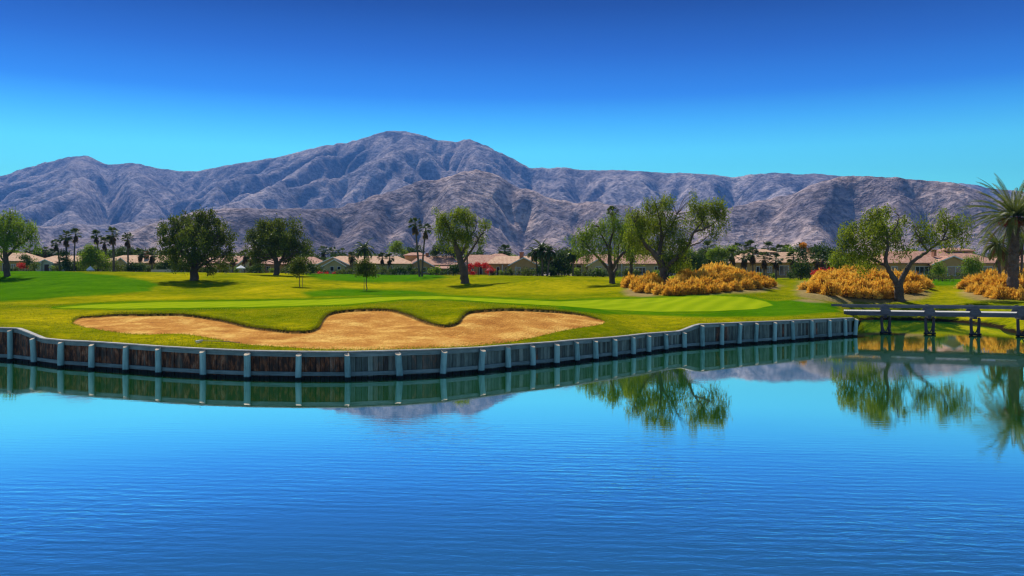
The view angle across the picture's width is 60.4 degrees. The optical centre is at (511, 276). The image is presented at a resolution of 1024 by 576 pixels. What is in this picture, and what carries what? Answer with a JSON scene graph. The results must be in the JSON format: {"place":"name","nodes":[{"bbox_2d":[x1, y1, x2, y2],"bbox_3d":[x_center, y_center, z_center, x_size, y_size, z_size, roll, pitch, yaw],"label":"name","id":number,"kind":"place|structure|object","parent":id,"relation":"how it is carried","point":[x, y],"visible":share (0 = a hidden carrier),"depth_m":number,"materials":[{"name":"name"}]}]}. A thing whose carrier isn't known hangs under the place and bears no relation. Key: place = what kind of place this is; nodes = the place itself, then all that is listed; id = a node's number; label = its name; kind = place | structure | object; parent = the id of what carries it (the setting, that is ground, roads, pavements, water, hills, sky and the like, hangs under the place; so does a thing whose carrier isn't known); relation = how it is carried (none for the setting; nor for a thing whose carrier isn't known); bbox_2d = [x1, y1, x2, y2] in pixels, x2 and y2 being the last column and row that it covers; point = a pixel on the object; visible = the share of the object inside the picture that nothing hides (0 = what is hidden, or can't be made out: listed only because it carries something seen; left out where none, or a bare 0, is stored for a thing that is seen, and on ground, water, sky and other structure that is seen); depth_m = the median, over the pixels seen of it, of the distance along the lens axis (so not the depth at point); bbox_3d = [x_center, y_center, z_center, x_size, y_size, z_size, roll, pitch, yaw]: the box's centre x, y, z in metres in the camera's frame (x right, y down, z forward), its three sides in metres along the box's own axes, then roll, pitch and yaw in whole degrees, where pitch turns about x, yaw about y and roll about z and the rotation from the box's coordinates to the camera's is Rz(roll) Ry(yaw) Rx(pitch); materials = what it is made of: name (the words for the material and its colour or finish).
{"place":"outdoors","nodes":[
{"label":"outdoors","id":0,"kind":"place"},
{"bbox_2d":[0,320,1023,575],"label":"water","id":1,"kind":"structure","parent":0,"point":[872,450],"depth_m":21.23,"materials":[{"name":"blue liquid"}]},
{"bbox_2d":[0,131,1023,274],"bbox_3d":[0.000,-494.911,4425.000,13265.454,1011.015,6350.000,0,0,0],"label":"mountains","id":2,"kind":"structure","parent":0,"point":[381,189],"depth_m":4287.48,"materials":[{"name":"grey stone"}]},
{"bbox_2d":[0,271,1023,350],"bbox_3d":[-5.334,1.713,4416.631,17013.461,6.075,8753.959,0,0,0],"label":"ground","id":3,"kind":"structure","parent":0,"point":[167,292],"depth_m":90.94,"materials":[{"name":"green plant"}]},
{"bbox_2d":[0,208,42,275],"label":"pepper tree","id":4,"kind":"object","parent":3,"relation":"on","point":[18,237],"visible":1,"depth_m":149.24,"materials":[{"name":"green plant"}]},
{"bbox_2d":[0,253,42,270],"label":"house","id":5,"kind":"structure","parent":3,"relation":"on","point":[13,260],"depth_m":208.46,"materials":[{"name":"beige paint"}]},
{"bbox_2d":[16,252,34,270],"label":"tree","id":6,"kind":"object","parent":3,"relation":"on","point":[27,258],"visible":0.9,"depth_m":195.74,"materials":[{"name":"green plant"}]},
{"bbox_2d":[33,256,95,271],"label":"house","id":7,"kind":"structure","parent":3,"relation":"on","point":[47,262],"depth_m":199.20,"materials":[{"name":"paint"}]},
{"bbox_2d":[59,230,72,269],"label":"fan palm","id":8,"kind":"object","parent":3,"relation":"on","point":[65,242],"visible":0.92,"depth_m":189.71,"materials":[{"name":"green plant"}]},
{"bbox_2d":[56,248,80,270],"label":"shrub","id":9,"kind":"object","parent":3,"relation":"on","point":[68,265],"visible":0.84,"depth_m":187.73,"materials":[{"name":"green plant"}]},
{"bbox_2d":[69,227,81,270],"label":"fan palm","id":10,"kind":"object","parent":3,"relation":"on","point":[75,237],"visible":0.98,"depth_m":185.87,"materials":[{"name":"green plant"}]},
{"bbox_2d":[90,229,101,270],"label":"fan palm","id":11,"kind":"object","parent":3,"relation":"on","point":[96,238],"visible":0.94,"depth_m":189.74,"materials":[{"name":"green plant"}]},
{"bbox_2d":[75,243,117,271],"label":"tree","id":12,"kind":"object","parent":3,"relation":"on","point":[91,256],"visible":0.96,"depth_m":185.32,"materials":[{"name":"green plant"}]},
{"bbox_2d":[105,226,120,271],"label":"fan palm","id":13,"kind":"object","parent":3,"relation":"on","point":[111,239],"visible":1,"depth_m":181.81,"materials":[{"name":"green plant"}]},
{"bbox_2d":[115,244,137,256],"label":"tree","id":14,"kind":"object","parent":3,"relation":"on","point":[122,252],"visible":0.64,"depth_m":214.51,"materials":[{"name":"green plant"}]},
{"bbox_2d":[121,232,133,271],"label":"fan palm","id":15,"kind":"object","parent":3,"relation":"on","point":[127,236],"visible":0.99,"depth_m":185.87,"materials":[{"name":"green plant"}]},
{"bbox_2d":[122,259,147,271],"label":"shrub","id":16,"kind":"object","parent":3,"relation":"on","point":[139,267],"visible":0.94,"depth_m":181.64,"materials":[{"name":"green plant"}]},
{"bbox_2d":[96,251,190,271],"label":"house","id":17,"kind":"structure","parent":3,"relation":"on","point":[122,259],"depth_m":200.51,"materials":[{"name":"beige paint"}]},
{"bbox_2d":[145,247,157,269],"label":"fan palm","id":18,"kind":"object","parent":3,"relation":"on","point":[151,260],"visible":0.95,"depth_m":192.75,"materials":[{"name":"green plant"}]},
{"bbox_2d":[152,252,184,271],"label":"shrub","id":19,"kind":"object","parent":3,"relation":"on","point":[162,265],"visible":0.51,"depth_m":185.56,"materials":[{"name":"green plant"}]},
{"bbox_2d":[153,205,239,280],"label":"ficus tree","id":20,"kind":"object","parent":3,"relation":"on","point":[202,235],"visible":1,"depth_m":137.21,"materials":[{"name":"green plant"}]},
{"bbox_2d":[198,256,266,272],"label":"house","id":21,"kind":"structure","parent":3,"relation":"on","point":[239,262],"depth_m":200.00,"materials":[{"name":"beige paint"}]},
{"bbox_2d":[241,213,314,274],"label":"ficus tree","id":22,"kind":"object","parent":3,"relation":"on","point":[272,238],"visible":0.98,"depth_m":161.02,"materials":[{"name":"green plant"}]},
{"bbox_2d":[265,257,321,273],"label":"house","id":23,"kind":"structure","parent":3,"relation":"on","point":[267,266],"depth_m":206.00,"materials":[{"name":"beige paint"}]},
{"bbox_2d":[287,254,310,286],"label":"sapling","id":24,"kind":"object","parent":3,"relation":"on","point":[296,267],"visible":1,"depth_m":111.78,"materials":[{"name":"green plant"}]},
{"bbox_2d":[282,256,321,273],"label":"shrub","id":25,"kind":"object","parent":3,"relation":"on","point":[312,267],"visible":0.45,"depth_m":171.70,"materials":[{"name":"green plant"}]},
{"bbox_2d":[73,308,604,349],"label":"bunker sand","id":26,"kind":"structure","parent":3,"relation":"on","point":[374,328],"depth_m":49.14,"materials":[{"name":"beige sand"}]},
{"bbox_2d":[351,238,374,258],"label":"queen palm","id":27,"kind":"object","parent":3,"relation":"on","point":[363,249],"visible":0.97,"depth_m":179.51,"materials":[{"name":"green plant"}]},
{"bbox_2d":[315,254,411,274],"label":"house","id":28,"kind":"structure","parent":3,"relation":"on","point":[331,264],"depth_m":196.00,"materials":[{"name":"beige paint"}]},
{"bbox_2d":[351,256,379,290],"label":"sapling","id":29,"kind":"object","parent":3,"relation":"on","point":[364,266],"visible":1,"depth_m":103.79,"materials":[{"name":"green plant"}]},
{"bbox_2d":[382,239,407,255],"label":"tree","id":30,"kind":"object","parent":3,"relation":"on","point":[397,247],"visible":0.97,"depth_m":211.69,"materials":[{"name":"green plant"}]},
{"bbox_2d":[389,263,413,274],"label":"shrub","id":31,"kind":"object","parent":3,"relation":"on","point":[399,269],"visible":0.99,"depth_m":183.78,"materials":[{"name":"green plant"}]},
{"bbox_2d":[407,218,422,276],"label":"fan palm","id":32,"kind":"object","parent":3,"relation":"on","point":[415,232],"visible":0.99,"depth_m":165.84,"materials":[{"name":"green plant"}]},
{"bbox_2d":[418,223,432,275],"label":"fan palm","id":33,"kind":"object","parent":3,"relation":"on","point":[425,234],"visible":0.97,"depth_m":167.86,"materials":[{"name":"green plant"}]},
{"bbox_2d":[0,317,858,379],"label":"retaining wall","id":34,"kind":"structure","parent":3,"relation":"on","point":[21,344],"depth_m":43.38,"materials":[{"name":"grey wood"}]},
{"bbox_2d":[403,252,457,274],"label":"house","id":35,"kind":"structure","parent":3,"relation":"on","point":[443,262],"depth_m":201.10,"materials":[{"name":"beige paint"}]},
{"bbox_2d":[428,244,464,257],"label":"tree","id":36,"kind":"object","parent":3,"relation":"on","point":[434,252],"visible":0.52,"depth_m":204.31,"materials":[{"name":"green plant"}]},
{"bbox_2d":[443,262,459,275],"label":"shrub","id":37,"kind":"object","parent":3,"relation":"on","point":[454,269],"visible":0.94,"depth_m":181.76,"materials":[{"name":"green plant"}]},
{"bbox_2d":[430,206,491,283],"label":"pepper tree","id":38,"kind":"object","parent":3,"relation":"on","point":[462,235],"visible":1,"depth_m":139.62,"materials":[{"name":"green plant"}]},
{"bbox_2d":[454,254,507,274],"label":"house","id":39,"kind":"structure","parent":3,"relation":"on","point":[472,259],"depth_m":205.41,"materials":[{"name":"beige paint"}]},
{"bbox_2d":[468,261,495,274],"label":"bougainvillea","id":40,"kind":"object","parent":3,"relation":"on","point":[482,265],"visible":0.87,"depth_m":185.82,"materials":[{"name":"red plant"}]},
{"bbox_2d":[486,252,539,274],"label":"house","id":41,"kind":"structure","parent":3,"relation":"on","point":[503,263],"depth_m":189.97,"materials":[{"name":"beige paint"}]},
{"bbox_2d":[525,247,540,274],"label":"queen palm","id":42,"kind":"object","parent":3,"relation":"on","point":[533,258],"visible":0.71,"depth_m":169.76,"materials":[{"name":"green plant"}]},
{"bbox_2d":[531,238,552,275],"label":"queen palm","id":43,"kind":"object","parent":3,"relation":"on","point":[540,250],"visible":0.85,"depth_m":167.59,"materials":[{"name":"green plant"}]},
{"bbox_2d":[530,264,557,275],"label":"shrub","id":44,"kind":"object","parent":3,"relation":"on","point":[552,270],"visible":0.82,"depth_m":169.63,"materials":[{"name":"green plant"}]},
{"bbox_2d":[540,243,559,275],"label":"queen palm","id":45,"kind":"object","parent":3,"relation":"on","point":[548,256],"visible":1,"depth_m":165.75,"materials":[{"name":"green plant"}]},
{"bbox_2d":[551,247,579,275],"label":"tree","id":46,"kind":"object","parent":3,"relation":"on","point":[564,262],"visible":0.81,"depth_m":171.54,"materials":[{"name":"green plant"}]},
{"bbox_2d":[565,249,579,275],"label":"queen palm","id":47,"kind":"object","parent":3,"relation":"on","point":[572,259],"visible":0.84,"depth_m":167.61,"materials":[{"name":"green plant"}]},
{"bbox_2d":[585,268,607,276],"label":"shrub","id":48,"kind":"object","parent":3,"relation":"on","point":[594,273],"visible":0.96,"depth_m":167.79,"materials":[{"name":"green plant"}]},
{"bbox_2d":[560,208,637,283],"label":"pepper tree","id":49,"kind":"object","parent":3,"relation":"on","point":[589,233],"visible":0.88,"depth_m":121.89,"materials":[{"name":"green plant"}]},
{"bbox_2d":[570,253,667,276],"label":"house","id":50,"kind":"structure","parent":3,"relation":"on","point":[597,263],"depth_m":178.00,"materials":[{"name":"beige paint"}]},
{"bbox_2d":[620,272,636,287],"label":"tuft plant","id":51,"kind":"object","parent":3,"relation":"on","point":[625,282],"visible":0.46,"depth_m":111.15,"materials":[{"name":"orange plant"}]},
{"bbox_2d":[614,207,652,275],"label":"pepper tree","id":52,"kind":"object","parent":3,"relation":"on","point":[632,262],"visible":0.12,"depth_m":133.79,"materials":[{"name":"green plant"}]},
{"bbox_2d":[628,275,646,289],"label":"tuft plant","id":53,"kind":"object","parent":3,"relation":"on","point":[632,285],"visible":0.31,"depth_m":105.78,"materials":[{"name":"orange plant"}]},
{"bbox_2d":[632,281,646,292],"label":"tuft plant","id":54,"kind":"object","parent":3,"relation":"on","point":[639,288],"visible":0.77,"depth_m":102.30,"materials":[{"name":"orange plant"}]},
{"bbox_2d":[651,282,665,294],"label":"tuft plant","id":55,"kind":"object","parent":3,"relation":"on","point":[658,288],"visible":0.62,"depth_m":98.31,"materials":[{"name":"orange plant"}]},
{"bbox_2d":[659,284,682,295],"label":"tuft plant","id":56,"kind":"object","parent":3,"relation":"on","point":[667,290],"visible":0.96,"depth_m":96.75,"materials":[{"name":"orange plant"}]},
{"bbox_2d":[620,189,732,282],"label":"pepper tree","id":57,"kind":"object","parent":3,"relation":"on","point":[656,225],"visible":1,"depth_m":109.86,"materials":[{"name":"green plant"}]},
{"bbox_2d":[670,282,688,295],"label":"tuft plant","id":58,"kind":"object","parent":3,"relation":"on","point":[677,287],"visible":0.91,"depth_m":96.52,"materials":[{"name":"orange plant"}]},
{"bbox_2d":[684,248,708,269],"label":"tree","id":59,"kind":"object","parent":3,"relation":"on","point":[698,258],"visible":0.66,"depth_m":164.63,"materials":[{"name":"green plant"}]},
{"bbox_2d":[689,281,708,293],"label":"tuft plant","id":60,"kind":"object","parent":3,"relation":"on","point":[700,288],"visible":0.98,"depth_m":96.60,"materials":[{"name":"orange plant"}]},
{"bbox_2d":[706,282,720,292],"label":"tuft plant","id":61,"kind":"object","parent":3,"relation":"on","point":[712,287],"visible":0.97,"depth_m":96.76,"materials":[{"name":"orange plant"}]},
{"bbox_2d":[712,261,727,273],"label":"tuft plant","id":62,"kind":"object","parent":3,"relation":"on","point":[719,267],"visible":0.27,"depth_m":112.27,"materials":[{"name":"orange plant"}]},
{"bbox_2d":[704,244,738,261],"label":"tree","id":63,"kind":"object","parent":3,"relation":"on","point":[719,251],"visible":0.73,"depth_m":179.61,"materials":[{"name":"green plant"}]},
{"bbox_2d":[717,270,739,283],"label":"tuft plant","id":64,"kind":"object","parent":3,"relation":"on","point":[729,277],"visible":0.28,"depth_m":102.25,"materials":[{"name":"orange plant"}]},
{"bbox_2d":[725,248,738,265],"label":"fan palm","id":65,"kind":"object","parent":3,"relation":"on","point":[731,259],"visible":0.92,"depth_m":159.68,"materials":[{"name":"green plant"}]},
{"bbox_2d":[727,279,742,290],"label":"tuft plant","id":66,"kind":"object","parent":3,"relation":"on","point":[735,285],"visible":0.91,"depth_m":98.42,"materials":[{"name":"orange plant"}]},
{"bbox_2d":[736,249,749,269],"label":"fan palm","id":67,"kind":"object","parent":3,"relation":"on","point":[744,264],"visible":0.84,"depth_m":157.82,"materials":[{"name":"green plant"}]},
{"bbox_2d":[738,277,754,289],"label":"tuft plant","id":68,"kind":"object","parent":3,"relation":"on","point":[746,284],"visible":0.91,"depth_m":100.34,"materials":[{"name":"orange plant"}]},
{"bbox_2d":[744,246,761,272],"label":"fan palm","id":69,"kind":"object","parent":3,"relation":"on","point":[752,250],"visible":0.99,"depth_m":151.76,"materials":[{"name":"green plant"}]},
{"bbox_2d":[757,251,770,275],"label":"fan palm","id":70,"kind":"object","parent":3,"relation":"on","point":[763,265],"visible":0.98,"depth_m":155.81,"materials":[{"name":"green plant"}]},
{"bbox_2d":[768,253,783,279],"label":"fan palm","id":71,"kind":"object","parent":3,"relation":"on","point":[775,266],"visible":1,"depth_m":154.85,"materials":[{"name":"green plant"}]},
{"bbox_2d":[727,248,828,277],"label":"house","id":72,"kind":"structure","parent":3,"relation":"on","point":[783,269],"depth_m":168.00,"materials":[{"name":"beige paint"}]},
{"bbox_2d":[785,251,799,278],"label":"fan palm","id":73,"kind":"object","parent":3,"relation":"on","point":[791,259],"visible":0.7,"depth_m":155.83,"materials":[{"name":"green plant"}]},
{"bbox_2d":[786,259,814,279],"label":"shrub","id":74,"kind":"object","parent":3,"relation":"on","point":[800,270],"visible":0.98,"depth_m":134.73,"materials":[{"name":"green plant"}]},
{"bbox_2d":[792,242,811,278],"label":"tree","id":75,"kind":"object","parent":3,"relation":"on","point":[801,247],"visible":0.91,"depth_m":151.91,"materials":[{"name":"green plant"}]},
{"bbox_2d":[805,280,821,292],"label":"tuft plant","id":76,"kind":"object","parent":3,"relation":"on","point":[813,287],"visible":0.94,"depth_m":98.17,"materials":[{"name":"orange plant"}]},
{"bbox_2d":[810,252,826,269],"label":"fan palm","id":77,"kind":"object","parent":3,"relation":"on","point":[817,263],"visible":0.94,"depth_m":149.80,"materials":[{"name":"green plant"}]},
{"bbox_2d":[807,241,838,269],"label":"tree","id":78,"kind":"object","parent":3,"relation":"on","point":[816,249],"visible":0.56,"depth_m":157.71,"materials":[{"name":"green plant"}]},
{"bbox_2d":[816,277,841,295],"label":"tuft plant","id":79,"kind":"object","parent":3,"relation":"on","point":[828,287],"visible":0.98,"depth_m":96.98,"materials":[{"name":"orange plant"}]},
{"bbox_2d":[839,283,853,295],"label":"tuft plant","id":80,"kind":"object","parent":3,"relation":"on","point":[846,291],"visible":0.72,"depth_m":98.54,"materials":[{"name":"orange plant"}]},
{"bbox_2d":[824,252,875,269],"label":"tree","id":81,"kind":"object","parent":3,"relation":"on","point":[837,264],"visible":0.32,"depth_m":129.75,"materials":[{"name":"green plant"}]},
{"bbox_2d":[848,281,863,297],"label":"tuft plant","id":82,"kind":"object","parent":3,"relation":"on","point":[856,291],"visible":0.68,"depth_m":99.06,"materials":[{"name":"orange plant"}]},
{"bbox_2d":[853,276,870,288],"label":"tuft plant","id":83,"kind":"object","parent":3,"relation":"on","point":[863,281],"visible":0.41,"depth_m":102.91,"materials":[{"name":"orange plant"}]},
{"bbox_2d":[865,285,882,298],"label":"tuft plant","id":84,"kind":"object","parent":3,"relation":"on","point":[873,293],"visible":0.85,"depth_m":100.08,"materials":[{"name":"orange plant"}]},
{"bbox_2d":[868,268,889,280],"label":"tuft plant","id":85,"kind":"object","parent":3,"relation":"on","point":[883,275],"visible":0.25,"depth_m":107.59,"materials":[{"name":"orange plant"}]},
{"bbox_2d":[876,283,893,298],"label":"tuft plant","id":86,"kind":"object","parent":3,"relation":"on","point":[886,293],"visible":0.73,"depth_m":100.64,"materials":[{"name":"orange plant"}]},
{"bbox_2d":[829,203,975,301],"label":"pepper tree","id":87,"kind":"object","parent":3,"relation":"on","point":[874,225],"visible":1,"depth_m":99.85,"materials":[{"name":"green plant"}]},
{"bbox_2d":[903,281,924,293],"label":"tuft plant","id":88,"kind":"object","parent":3,"relation":"on","point":[908,287],"visible":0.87,"depth_m":104.73,"materials":[{"name":"orange plant"}]},
{"bbox_2d":[831,304,1023,336],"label":"footbridge","id":89,"kind":"object","parent":3,"relation":"on","point":[971,312],"visible":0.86,"depth_m":69.83,"materials":[{"name":"grey wood"}]},
{"bbox_2d":[871,248,1001,278],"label":"house","id":90,"kind":"structure","parent":3,"relation":"on","point":[950,261],"depth_m":160.00,"materials":[{"name":"beige paint"}]},
{"bbox_2d":[947,266,962,275],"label":"window","id":91,"kind":"structure","parent":90,"relation":"in","point":[953,270],"depth_m":158.75,"materials":[{"name":"grey glass"}]},
{"bbox_2d":[925,259,950,279],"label":"shrub","id":92,"kind":"object","parent":3,"relation":"on","point":[938,270],"visible":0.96,"depth_m":147.84,"materials":[{"name":"green plant"}]},
{"bbox_2d":[920,272,955,280],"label":"hedge","id":93,"kind":"object","parent":3,"relation":"on","point":[942,277],"visible":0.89,"depth_m":142.89,"materials":[{"name":"green plant"}]},
{"bbox_2d":[953,277,973,288],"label":"tuft plant","id":94,"kind":"object","parent":3,"relation":"on","point":[963,283],"visible":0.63,"depth_m":115.21,"materials":[{"name":"orange plant"}]},
{"bbox_2d":[956,255,987,275],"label":"tree","id":95,"kind":"object","parent":3,"relation":"on","point":[968,267],"visible":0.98,"depth_m":149.76,"materials":[{"name":"green plant"}]},
{"bbox_2d":[969,271,988,285],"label":"tuft plant","id":96,"kind":"object","parent":3,"relation":"on","point":[978,278],"visible":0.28,"depth_m":114.88,"materials":[{"name":"orange plant"}]},
{"bbox_2d":[961,174,1023,288],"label":"date palm","id":97,"kind":"object","parent":3,"relation":"on","point":[1014,224],"visible":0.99,"depth_m":100.55,"materials":[{"name":"green plant"}]},
{"bbox_2d":[988,272,1007,286],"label":"tuft plant","id":98,"kind":"object","parent":3,"relation":"on","point":[998,280],"visible":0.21,"depth_m":104.64,"materials":[{"name":"orange plant"}]},
{"bbox_2d":[975,231,1022,275],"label":"queen palm","id":99,"kind":"object","parent":3,"relation":"on","point":[995,247],"visible":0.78,"depth_m":111.85,"materials":[{"name":"green plant"}]},
{"bbox_2d":[988,281,1013,298],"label":"tuft plant","id":100,"kind":"object","parent":3,"relation":"on","point":[999,292],"visible":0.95,"depth_m":97.66,"materials":[{"name":"orange plant"}]},
{"bbox_2d":[1003,232,1023,272],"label":"queen palm","id":101,"kind":"object","parent":3,"relation":"on","point":[1021,254],"visible":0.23,"depth_m":115.87,"materials":[{"name":"green plant"}]},
{"bbox_2d":[0,0,1023,190],"label":"sky","id":102,"kind":"structure","parent":0,"point":[928,90],"materials":[{"name":"blue"}]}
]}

